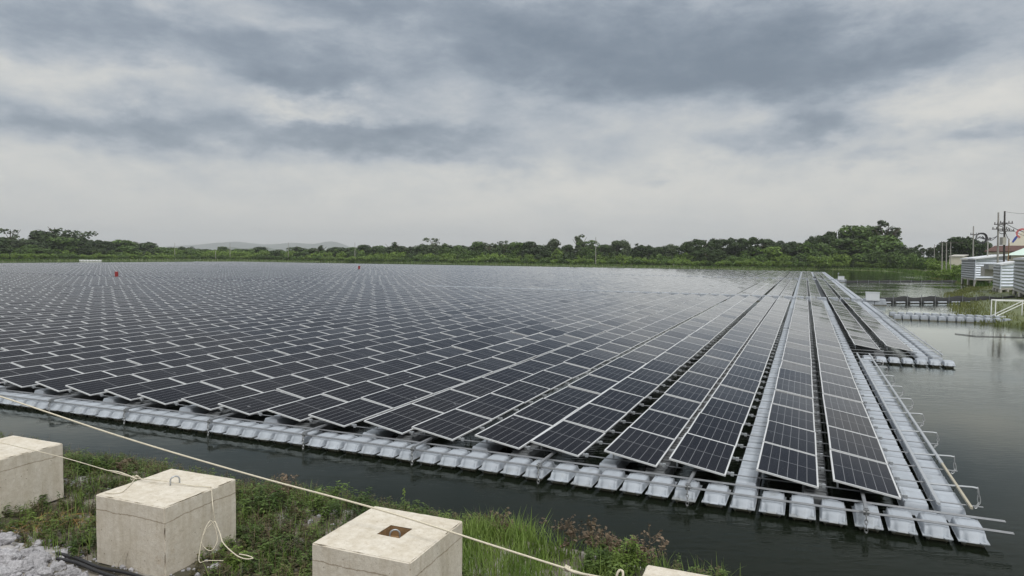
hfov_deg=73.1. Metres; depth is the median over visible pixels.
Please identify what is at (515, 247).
tree
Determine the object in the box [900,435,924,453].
float
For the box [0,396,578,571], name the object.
mooring rope
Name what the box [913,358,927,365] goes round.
float
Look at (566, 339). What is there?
solar panel
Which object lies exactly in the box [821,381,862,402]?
solar panel
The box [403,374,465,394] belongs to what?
solar panel
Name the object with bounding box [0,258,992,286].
shore grass
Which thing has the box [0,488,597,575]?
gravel
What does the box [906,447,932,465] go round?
float
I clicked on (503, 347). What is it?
solar panel
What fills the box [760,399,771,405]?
float
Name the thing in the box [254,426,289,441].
float
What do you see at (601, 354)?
solar panel
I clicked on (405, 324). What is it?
solar panel
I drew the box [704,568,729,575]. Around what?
plant
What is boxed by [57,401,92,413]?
float
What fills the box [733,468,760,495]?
float
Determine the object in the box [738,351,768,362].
solar panel
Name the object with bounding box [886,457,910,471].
float
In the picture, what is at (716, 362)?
solar panel
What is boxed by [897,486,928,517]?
float
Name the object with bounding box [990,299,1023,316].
gangway truss
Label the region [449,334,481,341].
solar panel
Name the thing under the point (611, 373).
solar panel
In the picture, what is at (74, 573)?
rock
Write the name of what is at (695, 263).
shrub
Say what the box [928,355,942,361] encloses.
float
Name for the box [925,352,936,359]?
float
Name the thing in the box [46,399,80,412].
float
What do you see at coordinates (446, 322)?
solar panel
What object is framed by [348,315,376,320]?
solar panel
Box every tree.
[0,228,29,249]
[0,237,11,247]
[0,242,19,258]
[14,240,52,248]
[22,245,53,254]
[28,231,54,243]
[30,227,84,249]
[46,237,79,258]
[66,230,97,245]
[69,239,116,251]
[73,247,107,255]
[104,241,127,251]
[112,239,143,253]
[134,246,157,254]
[136,243,156,253]
[141,242,157,248]
[150,247,168,252]
[217,246,230,251]
[253,247,267,252]
[286,246,307,251]
[307,248,316,252]
[318,245,325,251]
[324,249,334,256]
[334,248,349,257]
[357,245,370,249]
[364,248,371,254]
[371,247,385,255]
[386,242,401,253]
[392,246,405,260]
[405,246,412,252]
[412,244,431,260]
[422,238,441,256]
[437,243,454,255]
[449,245,468,257]
[471,241,484,256]
[482,243,498,254]
[497,241,509,254]
[506,242,523,255]
[516,241,536,258]
[529,245,552,262]
[546,238,560,254]
[562,244,572,254]
[571,234,586,255]
[576,240,599,256]
[596,244,610,259]
[609,240,620,263]
[618,239,630,263]
[632,243,645,257]
[641,245,653,264]
[649,247,665,258]
[663,244,676,259]
[664,245,684,254]
[678,239,718,256]
[690,248,727,261]
[702,237,747,257]
[726,237,781,256]
[739,247,758,257]
[760,246,788,266]
[763,241,801,256]
[795,241,817,261]
[803,235,834,250]
[806,242,839,258]
[815,231,853,248]
[828,238,864,260]
[838,225,865,253]
[844,241,880,267]
[852,225,884,242]
[855,235,907,255]
[873,220,902,251]
[889,245,908,263]
[908,247,919,256]
[913,244,926,256]
[925,247,939,257]
[933,243,949,260]
[941,237,977,261]
[965,236,983,259]
[975,241,992,258]
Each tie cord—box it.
[0,442,214,520]
[108,470,136,479]
[198,521,223,562]
[215,521,252,559]
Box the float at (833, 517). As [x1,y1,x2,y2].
[820,499,846,526]
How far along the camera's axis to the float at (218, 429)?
18.07 m
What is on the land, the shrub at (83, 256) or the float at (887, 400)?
the shrub at (83, 256)
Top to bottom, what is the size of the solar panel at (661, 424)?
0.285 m
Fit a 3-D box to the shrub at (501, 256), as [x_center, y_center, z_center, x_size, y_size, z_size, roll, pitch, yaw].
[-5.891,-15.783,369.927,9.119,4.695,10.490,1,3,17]
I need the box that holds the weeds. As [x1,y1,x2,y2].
[0,431,746,575]
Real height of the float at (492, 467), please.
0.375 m
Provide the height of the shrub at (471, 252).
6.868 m
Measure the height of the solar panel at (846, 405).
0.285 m
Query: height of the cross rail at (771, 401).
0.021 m
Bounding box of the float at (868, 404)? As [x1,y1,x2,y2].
[863,400,878,407]
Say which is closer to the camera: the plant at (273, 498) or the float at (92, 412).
the plant at (273, 498)
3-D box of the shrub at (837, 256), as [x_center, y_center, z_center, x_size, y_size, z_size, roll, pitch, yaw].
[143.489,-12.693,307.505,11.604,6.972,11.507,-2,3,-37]
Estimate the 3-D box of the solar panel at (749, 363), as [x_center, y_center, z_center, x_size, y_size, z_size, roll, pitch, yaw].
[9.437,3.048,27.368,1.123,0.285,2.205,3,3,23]
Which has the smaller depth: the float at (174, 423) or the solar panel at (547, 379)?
the float at (174, 423)
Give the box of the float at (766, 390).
[764,387,774,392]
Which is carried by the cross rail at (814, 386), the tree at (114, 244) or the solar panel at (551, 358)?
the solar panel at (551, 358)
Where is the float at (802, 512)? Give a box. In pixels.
[789,494,815,521]
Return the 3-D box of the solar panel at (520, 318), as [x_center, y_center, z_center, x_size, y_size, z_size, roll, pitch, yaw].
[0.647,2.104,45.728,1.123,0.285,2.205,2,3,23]
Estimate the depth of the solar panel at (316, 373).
24.32 m
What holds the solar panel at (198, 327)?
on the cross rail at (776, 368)
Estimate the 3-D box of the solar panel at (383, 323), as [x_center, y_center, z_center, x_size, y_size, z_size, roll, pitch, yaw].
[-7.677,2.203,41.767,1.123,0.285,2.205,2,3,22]
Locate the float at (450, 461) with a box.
[437,449,470,468]
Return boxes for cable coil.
[975,233,987,243]
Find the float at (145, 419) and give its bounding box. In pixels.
[135,410,170,424]
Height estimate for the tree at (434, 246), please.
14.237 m
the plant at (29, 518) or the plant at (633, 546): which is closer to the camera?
the plant at (633, 546)
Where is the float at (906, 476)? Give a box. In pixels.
[891,470,918,488]
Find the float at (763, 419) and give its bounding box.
[754,414,767,423]
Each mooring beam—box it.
[0,385,16,388]
[48,393,83,413]
[123,402,157,423]
[207,411,239,435]
[301,423,331,448]
[410,435,436,464]
[536,450,556,483]
[685,468,697,505]
[859,488,869,533]
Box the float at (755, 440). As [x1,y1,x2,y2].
[748,432,764,443]
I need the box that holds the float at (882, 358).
[875,356,886,363]
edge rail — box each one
[0,389,1005,522]
[0,394,1013,534]
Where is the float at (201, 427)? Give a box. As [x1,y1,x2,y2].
[193,418,227,432]
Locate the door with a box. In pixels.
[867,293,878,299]
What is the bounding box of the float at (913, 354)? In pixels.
[911,351,921,357]
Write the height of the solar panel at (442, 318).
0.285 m
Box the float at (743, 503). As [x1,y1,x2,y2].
[730,487,756,512]
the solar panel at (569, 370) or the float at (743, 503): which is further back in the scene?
the solar panel at (569, 370)
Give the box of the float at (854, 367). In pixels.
[849,365,859,368]
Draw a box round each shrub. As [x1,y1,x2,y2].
[0,253,18,258]
[10,248,23,258]
[17,253,29,258]
[24,253,39,258]
[30,253,50,257]
[43,254,58,258]
[54,253,67,258]
[62,250,76,253]
[62,254,80,258]
[68,254,89,258]
[85,255,97,258]
[91,253,107,258]
[102,254,117,258]
[112,253,128,258]
[121,253,137,258]
[130,254,145,258]
[138,251,151,255]
[141,255,155,258]
[152,255,167,258]
[162,254,174,258]
[170,248,182,254]
[174,254,187,258]
[180,248,196,253]
[187,251,201,258]
[201,254,214,258]
[206,250,219,258]
[213,251,234,258]
[220,255,233,258]
[227,251,241,258]
[229,256,245,258]
[243,254,252,258]
[252,254,262,258]
[255,250,269,257]
[261,255,272,258]
[268,250,279,256]
[271,256,283,259]
[280,256,296,259]
[284,251,298,259]
[292,255,302,259]
[293,252,309,259]
[312,255,321,259]
[321,251,341,256]
[321,256,333,259]
[336,251,348,257]
[346,250,359,259]
[348,256,362,260]
[356,252,373,260]
[358,255,374,260]
[378,256,393,260]
[383,252,400,260]
[388,257,400,260]
[398,252,407,259]
[398,257,411,261]
[405,253,415,260]
[411,256,420,260]
[420,256,431,261]
[424,253,436,261]
[430,257,442,261]
[442,253,456,260]
[448,258,461,261]
[456,252,470,258]
[463,250,486,258]
[464,254,478,261]
[467,258,485,261]
[479,257,489,262]
[486,252,498,257]
[489,257,497,261]
[493,254,509,261]
[500,257,510,262]
[510,258,520,262]
[520,258,530,262]
[524,253,537,262]
[538,257,549,263]
[549,248,562,258]
[558,258,571,263]
[563,252,578,260]
[566,259,579,263]
[575,252,596,262]
[578,258,588,263]
[584,253,596,263]
[586,258,603,263]
[596,254,610,260]
[596,259,613,263]
[604,249,629,257]
[606,258,618,263]
[615,253,626,260]
[618,259,626,264]
[627,259,642,264]
[637,258,649,264]
[643,255,654,264]
[648,259,660,264]
[654,253,667,264]
[657,259,669,264]
[667,259,677,265]
[674,252,693,264]
[677,259,689,264]
[686,261,700,265]
[705,260,719,265]
[714,260,731,265]
[726,260,740,266]
[732,255,745,266]
[734,260,747,265]
[740,253,765,258]
[747,259,760,265]
[752,256,769,266]
[755,261,771,266]
[766,260,781,266]
[776,261,792,266]
[787,260,797,266]
[796,261,810,266]
[806,255,833,267]
[807,262,817,266]
[821,252,847,261]
[837,261,849,267]
[841,253,860,267]
[853,261,870,266]
[862,248,891,263]
[873,263,885,267]
[879,250,906,268]
[884,262,895,267]
[897,253,916,268]
[912,256,929,270]
[923,258,936,269]
[927,262,949,270]
[928,270,953,275]
[936,272,953,276]
[939,265,959,271]
[941,268,960,272]
[951,271,960,277]
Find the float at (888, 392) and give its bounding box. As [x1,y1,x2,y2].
[875,389,892,399]
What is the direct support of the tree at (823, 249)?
on the land
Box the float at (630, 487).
[619,473,649,495]
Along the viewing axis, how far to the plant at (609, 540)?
9.88 m
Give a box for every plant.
[4,519,66,538]
[7,504,45,530]
[31,507,86,524]
[61,512,95,530]
[63,447,88,468]
[76,455,105,475]
[90,456,114,474]
[114,458,135,471]
[223,545,247,571]
[237,481,274,517]
[246,536,282,565]
[256,483,293,515]
[268,473,298,496]
[284,483,341,510]
[297,488,341,519]
[326,480,351,508]
[349,487,376,513]
[400,497,429,513]
[463,506,505,542]
[463,531,501,562]
[477,510,526,550]
[484,507,510,531]
[490,529,533,567]
[500,519,525,543]
[501,508,549,555]
[507,521,570,565]
[516,541,565,573]
[539,514,589,558]
[539,527,583,569]
[563,552,621,575]
[566,515,606,550]
[579,543,616,575]
[588,551,629,575]
[589,529,621,559]
[610,541,637,575]
[615,536,648,566]
[620,535,648,573]
[632,524,668,569]
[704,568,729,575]
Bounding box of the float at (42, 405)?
[36,398,68,410]
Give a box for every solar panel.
[0,325,46,330]
[0,330,24,334]
[0,332,41,338]
[0,340,38,350]
[0,349,30,357]
[0,352,55,363]
[0,365,51,382]
[0,368,82,387]
[1,342,59,350]
[11,354,81,366]
[12,333,64,340]
[20,326,64,331]
[23,343,81,353]
[31,335,83,342]
[35,371,114,391]
[36,327,85,333]
[42,357,111,369]
[48,345,107,355]
[54,336,105,344]
[59,329,105,335]
[62,323,105,327]
[65,374,147,395]
[69,360,137,372]
[71,348,132,358]
[74,338,129,346]
[77,330,125,337]
[80,324,123,329]
[100,332,148,338]
[100,340,153,348]
[100,350,160,362]
[101,325,144,330]
[104,362,170,375]
[104,378,183,400]
[118,320,157,325]
[119,327,163,332]
[121,333,170,341]
[124,342,176,351]
[126,352,188,364]
[131,365,201,380]
[137,381,220,404]
[139,322,176,327]
[143,328,182,333]
[146,335,190,342]
[152,344,204,353]
[156,323,196,328]
[159,354,218,366]
[161,329,204,336]
[167,336,216,345]
[169,368,237,383]
[173,319,207,323]
[177,346,229,356]
[179,324,217,329]
[181,385,261,410]
[185,331,226,337]
[186,356,248,370]
[191,320,224,325]
[195,338,241,346]
[198,326,238,331]
[200,371,270,388]
[207,332,252,339]
[207,347,260,358]
[212,321,245,326]
[218,340,269,349]
[218,390,302,414]
[222,359,280,372]
[223,327,260,332]
[229,322,265,328]
[233,334,274,341]
[233,350,286,361]
[241,374,308,392]
[242,318,270,322]
[243,328,281,335]
[252,342,294,351]
[252,361,315,377]
[253,323,287,329]
[257,335,299,343]
[259,319,292,324]
[266,394,345,421]
[268,329,306,336]
[268,352,319,363]
[271,325,307,330]
[274,344,321,354]
[276,377,348,398]
[281,320,311,326]
[284,337,326,345]
[286,316,315,321]
[289,331,328,338]
[291,365,349,379]
[296,326,332,331]
[296,354,351,367]
[299,321,331,327]
[307,317,334,321]
[307,345,352,355]
[308,398,392,426]
[309,339,352,347]
[317,332,354,340]
[318,328,353,334]
[322,381,387,401]
[323,322,355,328]
[325,318,354,323]
[325,367,386,384]
[334,357,382,369]
[335,348,381,359]
[339,334,378,342]
[340,340,381,349]
[344,323,377,329]
[344,328,377,335]
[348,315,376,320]
[349,319,377,324]
[361,384,432,408]
[364,359,419,374]
[364,403,442,434]
[365,342,408,352]
[367,320,398,326]
[367,330,403,337]
[367,371,424,387]
[368,350,414,361]
[369,325,400,330]
[370,317,394,320]
[371,335,404,343]
[389,317,416,322]
[390,326,425,332]
[392,322,419,327]
[394,331,428,338]
[394,337,433,346]
[399,344,440,354]
[399,352,445,365]
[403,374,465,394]
[405,362,455,376]
[407,315,434,319]
[411,409,491,440]
[412,319,437,323]
[412,389,478,412]
[414,323,441,328]
[418,328,448,334]
[419,333,453,341]
[426,339,461,348]
[426,347,469,357]
[430,316,454,320]
[431,320,459,325]
[436,354,481,367]
[438,324,466,329]
[438,365,492,381]
[440,329,474,336]
[449,317,474,322]
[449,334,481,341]
[451,340,493,351]
[451,377,507,397]
[455,393,523,419]
[457,321,481,326]
[459,325,492,331]
[463,348,501,359]
[467,357,515,371]
[470,330,501,337]
[474,318,497,322]
[475,335,511,344]
[475,415,552,449]
[478,321,506,328]
[483,368,532,384]
[487,343,519,352]
[489,315,511,319]
[489,327,514,332]
[491,380,550,403]
[492,350,536,363]
[494,319,518,324]
[494,332,525,340]
[503,323,528,328]
[506,338,537,346]
[508,316,532,321]
[509,360,553,373]
[510,327,542,335]
[513,398,579,425]
[514,343,554,356]
[519,320,543,325]
[520,370,571,389]
[523,333,552,341]
[528,324,554,330]
[530,420,605,456]
[531,352,570,365]
[533,317,552,322]
[533,339,569,349]
[540,328,567,336]
[542,321,566,327]
[544,362,590,378]
[545,386,599,407]
[550,335,582,343]
[550,346,586,357]
[552,318,577,324]
[555,325,579,331]
[563,403,626,432]
[564,330,595,339]
[564,354,605,368]
[566,322,590,328]
[568,341,600,350]
[568,375,617,394]
[578,320,599,325]
[578,326,605,334]
[582,336,611,344]
[582,348,619,360]
[588,365,632,381]
[589,324,615,330]
[589,389,644,413]
[595,332,621,339]
[596,342,630,353]
[599,319,624,327]
[604,427,674,466]
[606,328,631,335]
[606,357,646,371]
[609,337,641,347]
[610,317,632,323]
[610,377,658,397]
[617,324,640,331]
[621,351,657,362]
[622,333,650,342]
[626,321,647,327]
[628,368,670,385]
[629,409,689,440]
[631,329,658,337]
[633,345,665,355]
[635,318,655,324]
[641,325,666,333]
[641,359,680,374]
[644,339,674,349]
[648,394,700,419]
[649,322,672,329]
[655,335,682,343]
[655,353,689,366]
[657,319,678,326]
[662,330,689,338]
[664,346,697,358]
[664,381,710,403]
[669,433,735,475]
[672,327,694,333]
[674,341,703,351]
[677,324,700,330]
[677,371,718,389]
[682,337,709,346]
[683,321,705,326]
[687,412,743,447]
[688,332,715,340]
[688,362,725,378]
[695,328,719,335]
[697,355,730,368]
[700,397,750,425]
[701,325,723,332]
[704,348,736,361]
[706,322,727,328]
[711,385,755,406]
[712,343,740,353]
[717,338,744,347]
[720,373,759,393]
[722,333,747,342]
[727,329,750,337]
[727,365,763,380]
[731,326,753,333]
[733,357,766,371]
[735,323,755,329]
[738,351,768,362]
[743,345,770,355]
[747,339,773,350]
[751,335,774,343]
[753,331,776,339]
[756,327,777,334]
[756,442,818,488]
[759,324,779,330]
[763,420,816,455]
[767,403,814,431]
[772,390,813,412]
[775,377,813,398]
[778,367,812,385]
[780,361,811,373]
[782,353,811,366]
[783,346,810,358]
[784,342,810,351]
[786,336,810,346]
[787,333,809,340]
[788,329,809,336]
[789,325,809,332]
[814,326,834,333]
[814,330,836,337]
[815,334,838,341]
[816,338,840,348]
[816,344,843,353]
[817,349,845,360]
[818,355,849,368]
[819,362,852,377]
[820,371,857,388]
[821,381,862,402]
[822,394,868,417]
[824,407,876,437]
[827,426,887,464]
[829,450,900,499]
[844,327,866,334]
[847,330,870,338]
[849,335,874,343]
[851,339,879,349]
[870,328,894,335]
[874,332,899,339]
[877,336,904,344]
[882,340,912,351]
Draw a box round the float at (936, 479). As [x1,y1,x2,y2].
[920,474,952,498]
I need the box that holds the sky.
[0,0,1023,256]
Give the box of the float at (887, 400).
[878,395,896,406]
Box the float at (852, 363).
[847,361,857,364]
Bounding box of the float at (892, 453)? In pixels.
[881,444,903,458]
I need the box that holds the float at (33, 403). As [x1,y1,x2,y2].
[22,396,55,408]
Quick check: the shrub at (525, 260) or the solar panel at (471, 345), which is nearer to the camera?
the solar panel at (471, 345)
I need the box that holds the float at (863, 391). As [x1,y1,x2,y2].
[859,388,871,393]
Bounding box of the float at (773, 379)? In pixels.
[767,376,776,380]
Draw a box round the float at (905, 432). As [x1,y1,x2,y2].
[895,425,917,442]
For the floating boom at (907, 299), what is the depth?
75.17 m
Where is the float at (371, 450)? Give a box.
[358,439,392,456]
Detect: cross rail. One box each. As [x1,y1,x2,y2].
[0,383,982,507]
[374,416,961,487]
[418,400,940,456]
[470,351,893,381]
[496,418,957,471]
[508,367,879,397]
[518,363,899,392]
[527,402,937,444]
[540,395,919,432]
[552,389,922,423]
[564,383,886,411]
[574,378,910,406]
[615,357,885,376]
[621,354,879,371]
[647,340,942,357]
[710,341,940,354]
[717,339,934,351]
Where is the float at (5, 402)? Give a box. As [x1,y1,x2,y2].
[0,394,33,405]
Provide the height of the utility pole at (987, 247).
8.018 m
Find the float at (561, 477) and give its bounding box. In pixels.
[547,463,579,484]
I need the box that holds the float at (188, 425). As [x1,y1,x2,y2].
[177,416,211,430]
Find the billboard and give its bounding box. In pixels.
[1009,228,1023,245]
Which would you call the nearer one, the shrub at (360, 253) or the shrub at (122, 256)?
the shrub at (122, 256)
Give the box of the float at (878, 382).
[869,378,884,388]
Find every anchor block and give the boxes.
[0,436,63,517]
[96,469,235,575]
[312,506,461,575]
[643,565,707,575]
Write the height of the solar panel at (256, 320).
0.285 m
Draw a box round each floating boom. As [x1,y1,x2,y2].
[846,280,955,281]
[880,295,1021,303]
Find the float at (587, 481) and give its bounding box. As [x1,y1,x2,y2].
[571,467,601,489]
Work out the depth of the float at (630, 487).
13.84 m
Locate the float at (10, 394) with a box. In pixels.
[0,392,22,404]
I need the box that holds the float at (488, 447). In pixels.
[472,440,505,454]
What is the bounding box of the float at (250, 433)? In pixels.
[239,424,273,439]
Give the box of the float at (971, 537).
[948,517,989,547]
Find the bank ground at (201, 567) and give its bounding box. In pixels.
[0,459,645,575]
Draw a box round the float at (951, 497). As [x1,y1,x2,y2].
[929,490,965,522]
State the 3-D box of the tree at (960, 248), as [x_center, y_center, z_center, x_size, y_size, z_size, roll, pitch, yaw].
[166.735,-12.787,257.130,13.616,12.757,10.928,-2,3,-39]
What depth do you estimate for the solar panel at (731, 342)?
34.17 m
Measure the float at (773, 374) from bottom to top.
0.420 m
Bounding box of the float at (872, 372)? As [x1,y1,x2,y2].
[865,369,878,378]
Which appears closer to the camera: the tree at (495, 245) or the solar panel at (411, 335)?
the solar panel at (411, 335)
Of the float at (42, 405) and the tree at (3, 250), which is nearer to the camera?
the float at (42, 405)
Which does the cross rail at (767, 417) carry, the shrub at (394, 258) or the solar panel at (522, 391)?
the solar panel at (522, 391)
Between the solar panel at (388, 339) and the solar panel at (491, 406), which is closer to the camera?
the solar panel at (491, 406)
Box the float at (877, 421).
[869,415,887,424]
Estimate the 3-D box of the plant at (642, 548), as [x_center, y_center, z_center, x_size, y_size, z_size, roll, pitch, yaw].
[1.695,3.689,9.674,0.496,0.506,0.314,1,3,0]
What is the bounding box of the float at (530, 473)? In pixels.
[522,459,557,480]
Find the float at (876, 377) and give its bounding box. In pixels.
[868,374,881,382]
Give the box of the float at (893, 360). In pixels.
[887,357,900,363]
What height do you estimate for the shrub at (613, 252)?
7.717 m
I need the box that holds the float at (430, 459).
[417,446,450,465]
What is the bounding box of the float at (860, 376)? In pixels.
[852,373,864,377]
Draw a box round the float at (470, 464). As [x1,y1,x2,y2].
[457,451,490,471]
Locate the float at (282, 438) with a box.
[270,428,304,443]
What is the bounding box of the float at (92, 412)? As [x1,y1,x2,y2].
[83,404,118,417]
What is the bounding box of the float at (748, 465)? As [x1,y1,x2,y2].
[740,454,761,477]
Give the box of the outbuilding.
[949,255,968,264]
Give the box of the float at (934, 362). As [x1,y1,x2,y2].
[927,359,941,366]
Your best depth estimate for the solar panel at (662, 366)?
26.45 m
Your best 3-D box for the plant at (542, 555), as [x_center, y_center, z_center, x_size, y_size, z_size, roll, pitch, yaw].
[0.456,3.765,9.697,0.776,0.355,0.786,-1,3,-21]
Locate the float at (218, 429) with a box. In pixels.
[209,419,243,434]
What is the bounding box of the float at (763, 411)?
[757,406,769,414]
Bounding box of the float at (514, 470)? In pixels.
[500,457,532,477]
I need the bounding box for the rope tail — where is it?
[564,566,597,575]
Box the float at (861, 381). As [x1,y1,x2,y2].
[854,377,866,382]
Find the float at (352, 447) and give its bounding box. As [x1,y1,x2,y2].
[340,436,374,453]
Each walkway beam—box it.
[856,353,940,504]
[868,353,942,463]
[871,304,942,355]
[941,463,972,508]
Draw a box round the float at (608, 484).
[595,469,627,491]
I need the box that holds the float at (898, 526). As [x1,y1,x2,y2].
[883,507,917,536]
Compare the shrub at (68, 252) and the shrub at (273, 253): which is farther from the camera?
the shrub at (273, 253)
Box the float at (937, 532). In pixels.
[915,512,953,542]
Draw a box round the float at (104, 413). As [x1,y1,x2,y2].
[96,405,128,418]
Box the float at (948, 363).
[940,360,955,367]
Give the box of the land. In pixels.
[0,258,1023,327]
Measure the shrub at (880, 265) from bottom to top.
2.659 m
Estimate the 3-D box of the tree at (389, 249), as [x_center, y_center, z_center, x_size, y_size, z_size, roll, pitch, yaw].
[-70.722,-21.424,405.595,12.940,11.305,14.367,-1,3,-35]
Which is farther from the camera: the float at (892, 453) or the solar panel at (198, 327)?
the solar panel at (198, 327)
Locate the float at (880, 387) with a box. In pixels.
[872,384,888,393]
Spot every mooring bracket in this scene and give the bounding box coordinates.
[870,375,894,385]
[876,385,903,396]
[882,397,913,410]
[891,412,924,426]
[901,430,938,447]
[913,453,956,473]
[930,483,980,508]
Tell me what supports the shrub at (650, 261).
on the land
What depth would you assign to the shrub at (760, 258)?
301.79 m
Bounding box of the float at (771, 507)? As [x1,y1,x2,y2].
[759,491,785,516]
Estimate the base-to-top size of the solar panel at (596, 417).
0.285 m
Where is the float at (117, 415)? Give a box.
[108,407,142,420]
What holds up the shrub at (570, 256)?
on the land
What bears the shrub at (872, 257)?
on the land
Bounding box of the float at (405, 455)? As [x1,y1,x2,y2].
[396,443,429,462]
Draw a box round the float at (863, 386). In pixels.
[856,382,869,387]
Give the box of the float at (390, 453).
[377,441,410,459]
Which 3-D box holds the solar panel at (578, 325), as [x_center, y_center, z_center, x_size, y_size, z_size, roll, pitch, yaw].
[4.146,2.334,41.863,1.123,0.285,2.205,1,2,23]
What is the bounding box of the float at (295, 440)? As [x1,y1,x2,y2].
[287,429,322,446]
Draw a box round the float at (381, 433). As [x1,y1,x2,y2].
[363,427,397,439]
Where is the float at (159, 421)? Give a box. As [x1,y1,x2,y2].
[150,412,183,426]
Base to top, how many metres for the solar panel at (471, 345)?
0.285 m
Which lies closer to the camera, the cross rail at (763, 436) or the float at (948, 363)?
the cross rail at (763, 436)
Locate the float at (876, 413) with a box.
[866,407,882,415]
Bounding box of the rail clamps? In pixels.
[3,321,916,498]
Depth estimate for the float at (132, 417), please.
19.26 m
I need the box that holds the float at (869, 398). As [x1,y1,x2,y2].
[861,393,875,400]
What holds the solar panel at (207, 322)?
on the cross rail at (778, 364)
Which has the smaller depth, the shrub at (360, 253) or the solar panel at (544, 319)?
the solar panel at (544, 319)
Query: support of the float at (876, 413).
on the water
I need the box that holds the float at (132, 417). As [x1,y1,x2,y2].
[122,409,156,422]
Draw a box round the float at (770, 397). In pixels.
[762,393,773,399]
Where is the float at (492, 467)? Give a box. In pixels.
[478,454,510,474]
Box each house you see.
[984,246,1023,264]
[1007,248,1023,260]
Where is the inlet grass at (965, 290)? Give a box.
[931,277,1023,327]
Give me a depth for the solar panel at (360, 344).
31.74 m
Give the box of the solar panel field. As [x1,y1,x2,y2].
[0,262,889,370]
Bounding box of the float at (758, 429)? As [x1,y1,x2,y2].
[751,423,766,432]
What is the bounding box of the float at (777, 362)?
[773,360,781,363]
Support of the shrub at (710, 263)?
on the land
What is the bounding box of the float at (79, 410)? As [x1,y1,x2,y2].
[70,402,104,415]
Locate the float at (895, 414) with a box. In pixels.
[885,408,905,422]
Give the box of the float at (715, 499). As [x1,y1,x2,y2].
[701,483,730,507]
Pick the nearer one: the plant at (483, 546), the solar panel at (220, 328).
the plant at (483, 546)
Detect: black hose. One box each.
[56,551,143,575]
[56,557,117,575]
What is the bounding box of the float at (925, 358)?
[914,354,927,360]
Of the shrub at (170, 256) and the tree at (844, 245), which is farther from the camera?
the shrub at (170, 256)
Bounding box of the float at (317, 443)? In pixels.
[305,432,339,448]
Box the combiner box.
[865,292,879,300]
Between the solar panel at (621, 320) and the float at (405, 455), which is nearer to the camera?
the float at (405, 455)
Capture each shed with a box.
[960,254,1007,285]
[992,261,1013,292]
[1012,257,1023,296]
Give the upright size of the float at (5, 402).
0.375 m
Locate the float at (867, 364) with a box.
[861,362,873,369]
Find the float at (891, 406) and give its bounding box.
[882,402,900,413]
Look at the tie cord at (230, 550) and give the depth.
9.32 m
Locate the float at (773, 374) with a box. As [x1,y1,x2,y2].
[769,372,777,376]
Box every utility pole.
[940,241,962,276]
[941,243,942,271]
[970,226,976,256]
[986,237,990,281]
[992,212,1007,262]
[997,211,1013,261]
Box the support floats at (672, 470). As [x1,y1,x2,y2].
[2,280,884,509]
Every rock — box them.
[0,532,21,544]
[0,548,21,565]
[0,564,10,575]
[8,560,32,573]
[20,548,33,557]
[23,552,51,563]
[24,570,34,575]
[33,566,53,575]
[34,564,47,569]
[50,561,66,570]
[65,566,80,575]
[69,571,77,575]
[77,571,88,575]
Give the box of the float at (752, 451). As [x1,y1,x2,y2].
[744,443,761,455]
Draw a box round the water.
[0,261,1023,575]
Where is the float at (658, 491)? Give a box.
[645,476,676,499]
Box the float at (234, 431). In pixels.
[223,421,258,437]
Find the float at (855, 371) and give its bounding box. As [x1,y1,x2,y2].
[851,369,861,372]
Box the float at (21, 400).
[10,395,46,407]
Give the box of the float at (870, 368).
[863,367,875,373]
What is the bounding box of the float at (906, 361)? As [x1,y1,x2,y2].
[900,358,913,364]
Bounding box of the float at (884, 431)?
[872,424,891,433]
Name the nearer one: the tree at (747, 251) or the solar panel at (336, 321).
the solar panel at (336, 321)
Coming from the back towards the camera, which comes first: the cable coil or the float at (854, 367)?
the cable coil
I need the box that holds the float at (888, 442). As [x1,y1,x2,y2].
[876,433,897,445]
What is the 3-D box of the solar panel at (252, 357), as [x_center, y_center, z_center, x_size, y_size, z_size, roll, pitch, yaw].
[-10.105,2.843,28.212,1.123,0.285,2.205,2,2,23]
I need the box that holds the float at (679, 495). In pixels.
[672,479,702,504]
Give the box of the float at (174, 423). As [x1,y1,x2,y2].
[163,414,199,428]
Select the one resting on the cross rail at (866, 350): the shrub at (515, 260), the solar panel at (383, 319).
the solar panel at (383, 319)
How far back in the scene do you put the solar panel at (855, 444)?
15.64 m
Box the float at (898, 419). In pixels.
[890,416,911,431]
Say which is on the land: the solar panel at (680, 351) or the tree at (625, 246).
the tree at (625, 246)
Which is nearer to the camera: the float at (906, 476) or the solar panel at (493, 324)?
the float at (906, 476)
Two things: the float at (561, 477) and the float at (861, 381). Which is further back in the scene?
the float at (861, 381)
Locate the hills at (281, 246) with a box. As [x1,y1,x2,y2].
[165,241,411,250]
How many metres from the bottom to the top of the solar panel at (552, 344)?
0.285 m
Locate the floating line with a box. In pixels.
[955,333,1023,337]
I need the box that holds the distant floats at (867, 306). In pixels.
[0,261,1011,427]
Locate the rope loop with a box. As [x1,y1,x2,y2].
[615,569,623,575]
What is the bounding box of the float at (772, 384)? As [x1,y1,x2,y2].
[766,381,777,390]
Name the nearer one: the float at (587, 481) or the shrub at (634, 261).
the float at (587, 481)
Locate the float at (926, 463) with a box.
[912,459,942,480]
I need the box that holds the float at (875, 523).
[852,503,883,531]
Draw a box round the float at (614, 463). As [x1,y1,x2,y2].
[599,454,629,472]
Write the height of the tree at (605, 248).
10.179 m
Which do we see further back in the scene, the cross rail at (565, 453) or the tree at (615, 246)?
the tree at (615, 246)
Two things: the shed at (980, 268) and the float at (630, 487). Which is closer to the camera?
the float at (630, 487)
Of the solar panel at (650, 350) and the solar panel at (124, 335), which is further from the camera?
the solar panel at (124, 335)
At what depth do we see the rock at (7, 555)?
9.45 m
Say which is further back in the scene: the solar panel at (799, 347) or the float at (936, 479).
the solar panel at (799, 347)
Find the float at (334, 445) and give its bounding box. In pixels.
[322,434,356,451]
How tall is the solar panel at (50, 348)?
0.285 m

